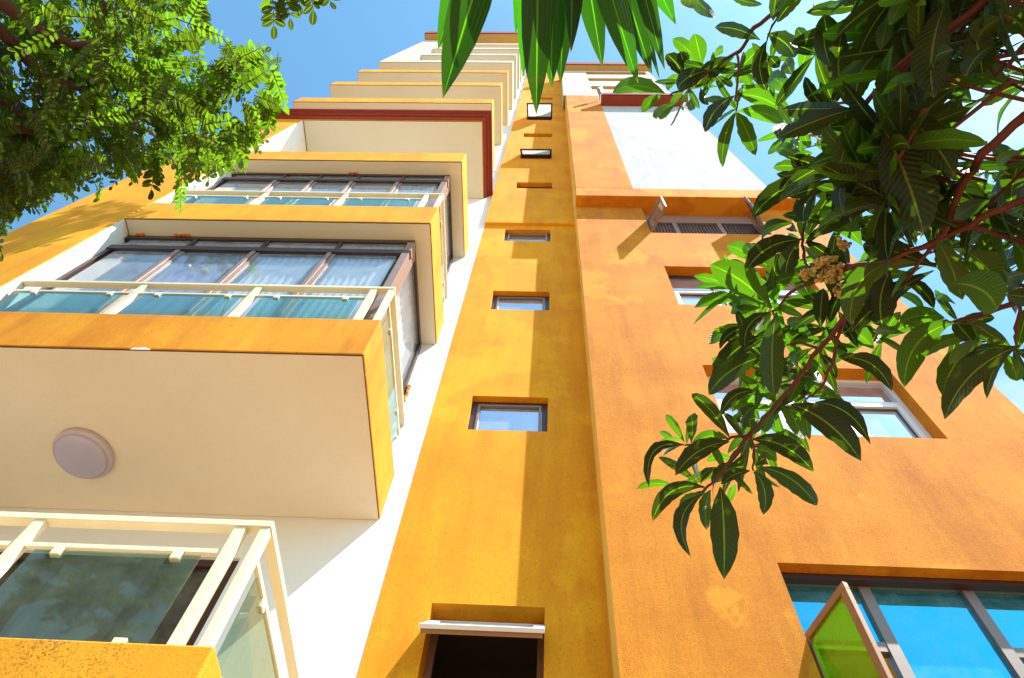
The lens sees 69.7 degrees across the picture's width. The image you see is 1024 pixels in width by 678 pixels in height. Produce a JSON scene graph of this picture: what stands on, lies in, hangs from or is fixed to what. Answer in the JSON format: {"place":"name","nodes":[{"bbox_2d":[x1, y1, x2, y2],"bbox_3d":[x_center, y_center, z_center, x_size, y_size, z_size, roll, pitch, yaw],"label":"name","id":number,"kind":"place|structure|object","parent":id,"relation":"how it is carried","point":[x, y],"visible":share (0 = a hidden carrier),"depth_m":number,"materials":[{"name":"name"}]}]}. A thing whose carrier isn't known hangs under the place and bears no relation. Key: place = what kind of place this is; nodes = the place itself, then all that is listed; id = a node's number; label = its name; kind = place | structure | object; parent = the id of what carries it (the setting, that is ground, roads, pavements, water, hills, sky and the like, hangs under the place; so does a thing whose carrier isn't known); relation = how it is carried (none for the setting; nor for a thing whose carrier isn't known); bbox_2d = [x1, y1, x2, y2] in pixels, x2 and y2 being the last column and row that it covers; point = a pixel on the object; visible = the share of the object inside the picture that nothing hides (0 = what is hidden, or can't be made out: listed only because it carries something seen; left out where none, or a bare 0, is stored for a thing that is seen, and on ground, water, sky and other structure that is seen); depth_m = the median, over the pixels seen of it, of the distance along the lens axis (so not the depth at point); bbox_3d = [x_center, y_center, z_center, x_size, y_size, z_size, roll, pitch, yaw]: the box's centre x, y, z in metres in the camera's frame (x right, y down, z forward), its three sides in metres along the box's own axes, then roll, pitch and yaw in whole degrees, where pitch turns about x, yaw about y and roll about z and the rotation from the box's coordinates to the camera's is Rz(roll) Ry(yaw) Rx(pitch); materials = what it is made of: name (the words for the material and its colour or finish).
{"place":"outdoors","nodes":[
{"label":"outdoors","id":0,"kind":"place"},
{"bbox_2d":[0,0,1023,412],"label":"sky","id":1,"kind":"structure","parent":0,"point":[353,37],"materials":[{"name":"blue"}]},
{"label":"ground","id":2,"kind":"structure","parent":0,"visible":0},
{"bbox_2d":[0,0,340,261],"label":"feathery leaf tree","id":3,"kind":"object","parent":2,"relation":"on","point":[39,164],"visible":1,"depth_m":5.03,"materials":[{"name":"green plant"}]},
{"bbox_2d":[0,31,1023,677],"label":"apartment building","id":4,"kind":"structure","parent":2,"relation":"on","point":[282,493],"depth_m":5.97,"materials":[{"name":"orange paint"}]},
{"bbox_2d":[52,428,113,478],"bbox_3d":[-3.422,0.929,5.838,0.470,0.092,0.470,1,-64,3],"label":"ceiling lamp","id":5,"kind":"object","parent":4,"relation":"attached to","point":[82,453],"visible":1,"depth_m":5.79,"materials":[{"name":"plastic"}]},
{"bbox_2d":[0,552,238,645],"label":"window","id":6,"kind":"structure","parent":4,"relation":"in","point":[143,600],"depth_m":5.36,"materials":[{"name":"clear glass"}]},
{"bbox_2d":[117,244,259,315],"bbox_3d":[-3.268,-0.541,7.359,0.730,2.510,0.044,1,-64,3],"label":"curtain","id":7,"kind":"object","parent":4,"relation":"hanging from","point":[198,269],"visible":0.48,"depth_m":7.51,"materials":[{"name":"fabric"}]},
{"bbox_2d":[204,245,334,317],"bbox_3d":[-2.414,-0.522,7.320,0.680,2.510,0.045,1,-64,3],"label":"curtain","id":8,"kind":"object","parent":4,"relation":"hanging from","point":[282,270],"visible":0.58,"depth_m":7.49,"materials":[{"name":"white fabric"}]},
{"bbox_2d":[299,185,345,204],"bbox_3d":[-2.663,-1.935,10.221,0.490,2.370,0.044,1,-64,3],"label":"curtain","id":9,"kind":"object","parent":4,"relation":"hanging from","point":[330,188],"visible":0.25,"depth_m":10.61,"materials":[{"name":"fabric"}]},
{"bbox_2d":[294,247,400,318],"bbox_3d":[-1.625,-0.503,7.284,0.620,2.510,0.045,1,-64,3],"label":"curtain","id":10,"kind":"object","parent":4,"relation":"hanging from","point":[355,272],"visible":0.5,"depth_m":7.43,"materials":[{"name":"white fabric"}]},
{"bbox_2d":[382,273,411,392],"bbox_3d":[-1.276,0.080,7.542,0.045,2.500,0.945,1,-64,3],"label":"curtain","id":11,"kind":"object","parent":4,"relation":"hanging from","point":[403,300],"visible":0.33,"depth_m":8.20,"materials":[{"name":"white fabric"}]},
{"bbox_2d":[392,186,437,206],"bbox_3d":[-1.360,-1.905,10.161,0.500,2.370,0.044,1,-64,3],"label":"curtain","id":12,"kind":"object","parent":4,"relation":"hanging from","point":[415,189],"visible":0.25,"depth_m":10.57,"materials":[{"name":"white fabric"}]},
{"bbox_2d":[419,620,544,677],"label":"window","id":13,"kind":"structure","parent":4,"relation":"in","point":[457,649],"depth_m":5.51,"materials":[{"name":"black glass"}]},
{"bbox_2d":[468,402,547,431],"bbox_3d":[-0.036,0.845,7.574,0.802,0.655,0.072,1,-64,3],"label":"window","id":14,"kind":"structure","parent":4,"relation":"in","point":[484,415],"depth_m":7.63,"materials":[{"name":"blue glass"}]},
{"bbox_2d":[491,295,548,309],"bbox_3d":[0.117,-0.450,10.231,0.802,0.655,0.072,1,-64,3],"label":"window","id":15,"kind":"structure","parent":4,"relation":"in","point":[498,302],"depth_m":10.32,"materials":[{"name":"glass"}]},
{"bbox_2d":[504,233,549,240],"bbox_3d":[0.266,-1.720,12.837,0.802,0.640,0.072,1,-64,3],"label":"window","id":16,"kind":"structure","parent":4,"relation":"in","point":[508,236],"depth_m":12.98,"materials":[{"name":"grey glass"}]},
{"bbox_2d":[517,187,551,188],"bbox_3d":[0.474,-3.166,15.751,0.762,0.500,0.060,1,-64,3],"label":"window","id":17,"kind":"structure","parent":4,"relation":"in","point":[517,187],"depth_m":15.92,"materials":[{"name":"brown metal"}]},
{"bbox_2d":[520,149,551,158],"bbox_3d":[0.595,-4.598,18.201,0.772,0.636,0.349,1,-64,3],"label":"window","id":18,"kind":"structure","parent":4,"relation":"in","point":[525,153],"depth_m":18.33,"materials":[{"name":"white glass"}]},
{"bbox_2d":[527,103,552,119],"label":"window","id":19,"kind":"structure","parent":4,"relation":"in","point":[544,112],"depth_m":23.29,"materials":[{"name":"white glass"}]},
{"bbox_2d":[596,85,603,99],"bbox_3d":[2.848,-7.900,23.580,0.225,0.379,0.398,-13,-66,10],"label":"floodlight","id":20,"kind":"object","parent":4,"relation":"attached to","point":[599,89],"visible":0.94,"depth_m":23.43,"materials":[{"name":"grey metal"}]},
{"bbox_2d":[645,196,768,234],"bbox_3d":[3.259,-2.110,12.466,1.933,1.464,0.603,1,-64,3],"label":"window","id":21,"kind":"structure","parent":4,"relation":"in","point":[657,222],"depth_m":12.66,"materials":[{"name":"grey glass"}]},
{"bbox_2d":[668,275,799,304],"bbox_3d":[3.105,-0.569,9.915,1.933,1.380,0.086,1,-64,3],"label":"window","id":22,"kind":"structure","parent":4,"relation":"in","point":[685,291],"depth_m":10.05,"materials":[{"name":"white glass"}]},
{"bbox_2d":[707,377,931,437],"bbox_3d":[2.952,0.732,7.248,1.933,1.303,0.086,1,-64,3],"label":"window","id":23,"kind":"structure","parent":4,"relation":"in","point":[884,413],"depth_m":7.29,"materials":[{"name":"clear glass"}]},
{"bbox_2d":[781,572,1023,677],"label":"window","id":24,"kind":"structure","parent":4,"relation":"in","point":[924,627],"depth_m":4.81,"materials":[{"name":"blue glass"}]},
{"bbox_2d":[438,0,675,113],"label":"palm","id":25,"kind":"object","parent":2,"relation":"on","point":[546,30],"visible":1,"depth_m":1.46,"materials":[{"name":"green plant"}]},
{"bbox_2d":[612,0,1023,578],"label":"broadleaf tree","id":26,"kind":"object","parent":2,"relation":"on","point":[902,148],"visible":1,"depth_m":1.68,"materials":[{"name":"green plant"}]}
]}

